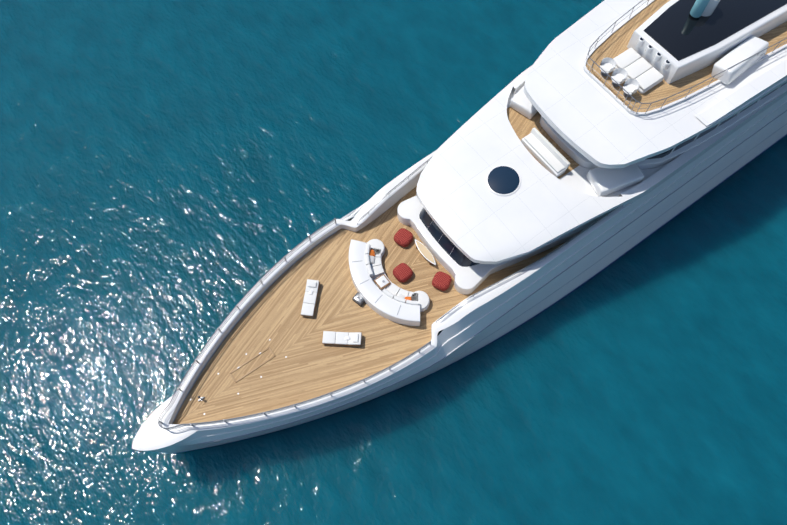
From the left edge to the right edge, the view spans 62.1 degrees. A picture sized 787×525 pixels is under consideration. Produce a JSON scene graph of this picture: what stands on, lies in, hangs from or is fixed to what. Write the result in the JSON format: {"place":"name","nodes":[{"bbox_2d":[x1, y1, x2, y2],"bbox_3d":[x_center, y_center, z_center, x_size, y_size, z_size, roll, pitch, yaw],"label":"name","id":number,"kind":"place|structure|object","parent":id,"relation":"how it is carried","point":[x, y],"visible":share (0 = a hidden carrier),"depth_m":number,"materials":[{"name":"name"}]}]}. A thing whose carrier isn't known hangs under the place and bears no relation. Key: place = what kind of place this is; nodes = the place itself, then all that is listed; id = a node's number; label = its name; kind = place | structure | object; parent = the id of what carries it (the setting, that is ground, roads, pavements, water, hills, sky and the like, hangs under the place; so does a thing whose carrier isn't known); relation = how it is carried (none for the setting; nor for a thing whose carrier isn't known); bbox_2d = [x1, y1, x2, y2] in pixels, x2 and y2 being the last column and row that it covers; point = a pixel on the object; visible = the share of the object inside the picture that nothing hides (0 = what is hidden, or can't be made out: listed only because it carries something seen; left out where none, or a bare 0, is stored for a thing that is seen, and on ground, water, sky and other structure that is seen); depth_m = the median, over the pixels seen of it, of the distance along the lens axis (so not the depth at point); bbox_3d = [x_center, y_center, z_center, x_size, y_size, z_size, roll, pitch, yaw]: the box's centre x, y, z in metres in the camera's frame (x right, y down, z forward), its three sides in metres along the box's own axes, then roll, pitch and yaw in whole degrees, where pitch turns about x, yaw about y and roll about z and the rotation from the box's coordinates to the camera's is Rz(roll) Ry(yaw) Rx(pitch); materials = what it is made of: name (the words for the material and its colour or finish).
{"place":"outdoors","nodes":[
{"label":"outdoors","id":0,"kind":"place"},
{"bbox_2d":[0,0,786,524],"bbox_3d":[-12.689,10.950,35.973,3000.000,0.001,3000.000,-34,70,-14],"label":"water","id":1,"kind":"structure","parent":0,"point":[180,180],"depth_m":39.98,"materials":[{"name":"teal liquid"}]},
{"bbox_2d":[134,95,786,453],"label":"hull","id":2,"kind":"object","parent":1,"relation":"in","point":[453,337],"visible":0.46,"depth_m":37.46,"materials":[{"name":"white paint"}]},
{"bbox_2d":[173,186,566,423],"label":"deck","id":3,"kind":"structure","parent":2,"relation":"on","point":[311,366],"depth_m":34.61,"materials":[{"name":"brown wood"}]},
{"bbox_2d":[190,292,364,414],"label":"deck fittings","id":4,"kind":"object","parent":3,"relation":"on","point":[358,299],"visible":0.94,"depth_m":34.01,"materials":[{"name":"grey metal"}]},
{"bbox_2d":[301,279,319,316],"bbox_3d":[-4.478,1.918,35.140,0.700,0.548,2.050,7,66,3],"label":"sunbed","id":5,"kind":"object","parent":3,"relation":"on","point":[310,299],"visible":1,"depth_m":35.03,"materials":[{"name":"white fabric"}]},
{"bbox_2d":[322,331,361,346],"bbox_3d":[-2.689,3.978,34.211,2.050,0.548,0.700,3,66,1],"label":"sunbed","id":6,"kind":"object","parent":3,"relation":"on","point":[343,338],"visible":1,"depth_m":34.08,"materials":[{"name":"white fabric"}]},
{"bbox_2d":[132,151,634,450],"bbox_3d":[13.204,-8.167,39.322,64.000,1.340,9.259,-34,70,-14],"label":"bulwark","id":7,"kind":"object","parent":3,"relation":"on","point":[151,434],"visible":0.67,"depth_m":34.12,"materials":[{"name":"white paint"}]},
{"bbox_2d":[158,218,430,429],"bbox_3d":[-5.987,4.434,33.373,13.202,0.700,8.794,-34,70,-14],"label":"bow rail","id":8,"kind":"object","parent":7,"relation":"on","point":[297,404],"visible":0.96,"depth_m":32.63,"materials":[{"name":"silver metal"}]},
{"bbox_2d":[357,157,617,322],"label":"wing rails","id":9,"kind":"object","parent":7,"relation":"on","point":[396,186],"visible":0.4,"depth_m":35.03,"materials":[{"name":"silver metal"}]},
{"bbox_2d":[349,239,429,325],"bbox_3d":[-0.482,1.050,35.336,2.929,0.896,6.048,-34,70,-14],"label":"sofa","id":10,"kind":"object","parent":3,"relation":"on","point":[381,293],"visible":1,"depth_m":34.97,"materials":[{"name":"white fabric"}]},
{"bbox_2d":[393,228,451,290],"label":"poufs","id":11,"kind":"object","parent":3,"relation":"on","point":[403,272],"visible":1,"depth_m":35.56,"materials":[{"name":"red fabric"}]},
{"bbox_2d":[415,239,435,264],"bbox_3d":[1.754,-0.504,36.298,0.460,0.428,1.950,-34,70,-14],"label":"surf table","id":12,"kind":"object","parent":3,"relation":"on","point":[425,252],"visible":1,"depth_m":36.11,"materials":[{"name":"beige"}]},
{"bbox_2d":[397,196,607,294],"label":"house","id":13,"kind":"structure","parent":3,"relation":"on","point":[469,276],"depth_m":35.82,"materials":[{"name":"white paint"}]},
{"bbox_2d":[416,83,626,263],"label":"deckhouse roof","id":14,"kind":"structure","parent":13,"relation":"on","point":[475,219],"depth_m":34.47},
{"bbox_2d":[486,165,520,195],"bbox_3d":[5.851,-4.375,34.743,1.854,0.230,1.860,-34,70,-14],"label":"skylight","id":15,"kind":"object","parent":14,"relation":"on","point":[503,180],"visible":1,"depth_m":34.70,"materials":[{"name":"blue glass"}]},
{"bbox_2d":[507,86,785,198],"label":"deck","id":16,"kind":"structure","parent":13,"relation":"on","point":[574,175],"depth_m":35.59,"materials":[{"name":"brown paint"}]},
{"bbox_2d":[521,127,569,176],"bbox_3d":[8.215,-5.951,35.423,0.868,0.805,2.900,-34,70,-14],"label":"deck bench","id":17,"kind":"object","parent":16,"relation":"on","point":[545,153],"visible":0.96,"depth_m":35.27,"materials":[{"name":"white fabric"}]},
{"bbox_2d":[510,86,643,196],"bbox_3d":[9.887,-7.036,35.970,2.831,0.700,8.637,-34,70,-14],"label":"deck wingbox","id":18,"kind":"object","parent":16,"relation":"on","point":[604,181],"visible":0.58,"depth_m":34.59,"materials":[{"name":"white paint"}]},
{"bbox_2d":[510,66,786,206],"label":"deck bulwark","id":19,"kind":"object","parent":16,"relation":"on","point":[664,174],"visible":0.35,"depth_m":35.39,"materials":[{"name":"white paint"}]},
{"bbox_2d":[540,82,786,169],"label":"window band","id":20,"kind":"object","parent":16,"relation":"on","point":[656,161],"depth_m":35.58,"materials":[{"name":"white paint"}]},
{"bbox_2d":[524,0,786,168],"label":"roof","id":21,"kind":"structure","parent":20,"relation":"on","point":[579,109],"depth_m":33.89,"materials":[{"name":"white paint"}]},
{"bbox_2d":[583,0,786,115],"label":"sundeck cockpit","id":22,"kind":"object","parent":21,"relation":"on","point":[614,44],"visible":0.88,"depth_m":34.47,"materials":[{"name":"brown wood"}]},
{"bbox_2d":[600,57,639,97],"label":"chairs","id":23,"kind":"object","parent":22,"relation":"on","point":[619,75],"visible":0.94,"depth_m":33.74,"materials":[{"name":"white fabric"}]},
{"bbox_2d":[613,48,663,93],"bbox_3d":[12.759,-10.079,34.298,1.550,0.430,2.500,-34,70,-14],"label":"sunpad","id":24,"kind":"object","parent":22,"relation":"on","point":[639,69],"visible":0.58,"depth_m":34.05,"materials":[{"name":"white fabric upholstery"}]},
{"bbox_2d":[627,0,786,83],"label":"mast house","id":25,"kind":"structure","parent":22,"relation":"on","point":[670,41],"depth_m":34.11,"materials":[{"name":"white paint"}]},
{"bbox_2d":[586,0,786,113],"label":"railing","id":26,"kind":"object","parent":21,"relation":"on","point":[669,96],"visible":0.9,"depth_m":33.52,"materials":[{"name":"silver metal"}]},
{"bbox_2d":[695,59,786,126],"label":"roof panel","id":27,"kind":"object","parent":21,"relation":"on","point":[747,93],"visible":0.9,"depth_m":33.42,"materials":[{"name":"white plastic"}]},
{"bbox_2d":[173,110,786,445],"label":"hull lines","id":28,"kind":"object","parent":2,"relation":"attached to","point":[470,338],"visible":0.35,"depth_m":35.96,"materials":[{"name":"white metal"}]}
]}

